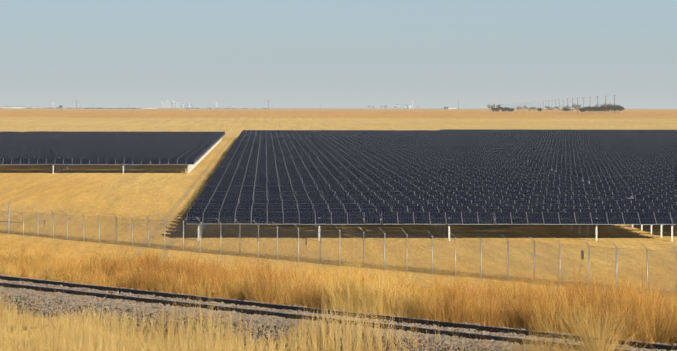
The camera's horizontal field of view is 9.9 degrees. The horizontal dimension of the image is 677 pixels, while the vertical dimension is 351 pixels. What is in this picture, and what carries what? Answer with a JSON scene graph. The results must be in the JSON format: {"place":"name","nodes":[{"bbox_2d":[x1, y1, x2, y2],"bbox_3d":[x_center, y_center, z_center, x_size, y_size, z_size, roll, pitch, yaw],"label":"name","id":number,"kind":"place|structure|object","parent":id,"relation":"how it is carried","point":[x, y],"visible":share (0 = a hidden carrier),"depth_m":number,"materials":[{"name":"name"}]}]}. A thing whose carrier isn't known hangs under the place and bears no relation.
{"place":"outdoors","nodes":[
{"label":"outdoors","id":0,"kind":"place"},
{"bbox_2d":[0,107,676,350],"bbox_3d":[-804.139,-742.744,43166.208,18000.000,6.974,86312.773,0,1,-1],"label":"ground","id":1,"kind":"structure","parent":0,"point":[166,192],"depth_m":305.62,"materials":[{"name":"yellow plant"}]},
{"bbox_2d":[0,131,224,173],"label":"solar array","id":2,"kind":"object","parent":1,"relation":"on","point":[191,150],"visible":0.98,"depth_m":589.95,"materials":[{"name":"black glass"}]},
{"bbox_2d":[142,107,156,108],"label":"silage bag row","id":3,"kind":"object","parent":1,"relation":"on","point":[149,107],"visible":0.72,"depth_m":6491.91,"materials":[{"name":"white paint"}]},
{"bbox_2d":[161,100,179,107],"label":"building","id":4,"kind":"structure","parent":1,"relation":"on","point":[168,104],"depth_m":17981.09,"materials":[{"name":"metal"}]},
{"bbox_2d":[84,108,265,108],"bbox_3d":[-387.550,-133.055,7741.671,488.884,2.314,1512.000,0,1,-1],"label":"feedlot pens","id":5,"kind":"object","parent":1,"relation":"on","point":[139,108],"visible":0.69,"depth_m":7984.67},
{"bbox_2d":[181,103,212,107],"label":"buildings","id":6,"kind":"structure","parent":1,"relation":"on","point":[188,105],"depth_m":17976.71,"materials":[{"name":"metal"}]},
{"bbox_2d":[76,101,458,109],"bbox_3d":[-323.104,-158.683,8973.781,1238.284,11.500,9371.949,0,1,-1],"label":"power poles","id":7,"kind":"object","parent":1,"relation":"on","point":[268,107],"visible":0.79,"depth_m":6067.13,"materials":[{"name":"brown wood"}]},
{"bbox_2d":[0,247,675,350],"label":"dry grass","id":8,"kind":"structure","parent":1,"relation":"on","point":[87,342],"depth_m":81.55,"materials":[{"name":"yellow plant"}]},
{"bbox_2d":[0,274,676,350],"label":"ballast bed","id":9,"kind":"object","parent":1,"relation":"on","point":[275,327],"depth_m":86.15,"materials":[{"name":"grey gravel"}]},
{"bbox_2d":[14,283,627,350],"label":"track ties","id":10,"kind":"object","parent":9,"relation":"on","point":[330,315],"visible":0.02,"depth_m":84.66,"materials":[{"name":"brown wood"}]},
{"bbox_2d":[0,276,676,350],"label":"rails","id":11,"kind":"object","parent":10,"relation":"on","point":[397,320],"visible":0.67,"depth_m":86.75,"materials":[{"name":"metal"}]},
{"bbox_2d":[0,242,676,345],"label":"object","id":12,"kind":"object","parent":1,"relation":"on","point":[526,306],"visible":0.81,"depth_m":90.76,"materials":[{"name":"yellow plant"}]},
{"bbox_2d":[0,202,676,297],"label":"perimeter fence","id":13,"kind":"object","parent":1,"relation":"on","point":[8,222],"visible":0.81,"depth_m":219.83,"materials":[{"name":"metal"}]},
{"bbox_2d":[37,128,640,136],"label":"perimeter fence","id":14,"kind":"object","parent":1,"relation":"on","point":[294,129],"visible":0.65,"depth_m":929.63,"materials":[{"name":"metal"}]},
{"bbox_2d":[395,104,409,108],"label":"plant bins","id":15,"kind":"object","parent":1,"relation":"on","point":[403,106],"visible":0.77,"depth_m":12999.51,"materials":[{"name":"metal"}]},
{"bbox_2d":[393,100,455,108],"bbox_3d":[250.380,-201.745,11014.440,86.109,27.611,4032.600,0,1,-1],"label":"distant buildings","id":16,"kind":"structure","parent":1,"relation":"on","point":[411,106],"depth_m":13015.62,"materials":[{"name":"white paint"}]},
{"bbox_2d":[185,130,676,240],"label":"solar array","id":17,"kind":"object","parent":1,"relation":"on","point":[314,178],"visible":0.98,"depth_m":331.86,"materials":[{"name":"black glass"}]},
{"bbox_2d":[492,95,615,111],"bbox_3d":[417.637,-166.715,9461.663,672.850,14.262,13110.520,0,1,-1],"label":"utility poles","id":18,"kind":"object","parent":1,"relation":"on","point":[567,102],"visible":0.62,"depth_m":4043.06,"materials":[{"name":"brown wood"}]},
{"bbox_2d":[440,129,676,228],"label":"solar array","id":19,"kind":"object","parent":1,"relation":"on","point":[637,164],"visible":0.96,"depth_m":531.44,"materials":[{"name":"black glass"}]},
{"bbox_2d":[563,103,577,109],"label":"bare tree","id":20,"kind":"object","parent":1,"relation":"on","point":[573,105],"visible":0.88,"depth_m":2451.48,"materials":[{"name":"grey"}]},
{"bbox_2d":[615,106,623,111],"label":"juniper tree","id":21,"kind":"object","parent":1,"relation":"on","point":[619,108],"visible":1,"depth_m":2310.51,"materials":[{"name":"green plant"}]},
{"bbox_2d":[0,0,676,107],"label":"sky","id":22,"kind":"structure","parent":0,"point":[90,53],"materials":[{"name":"blue"}]}
]}

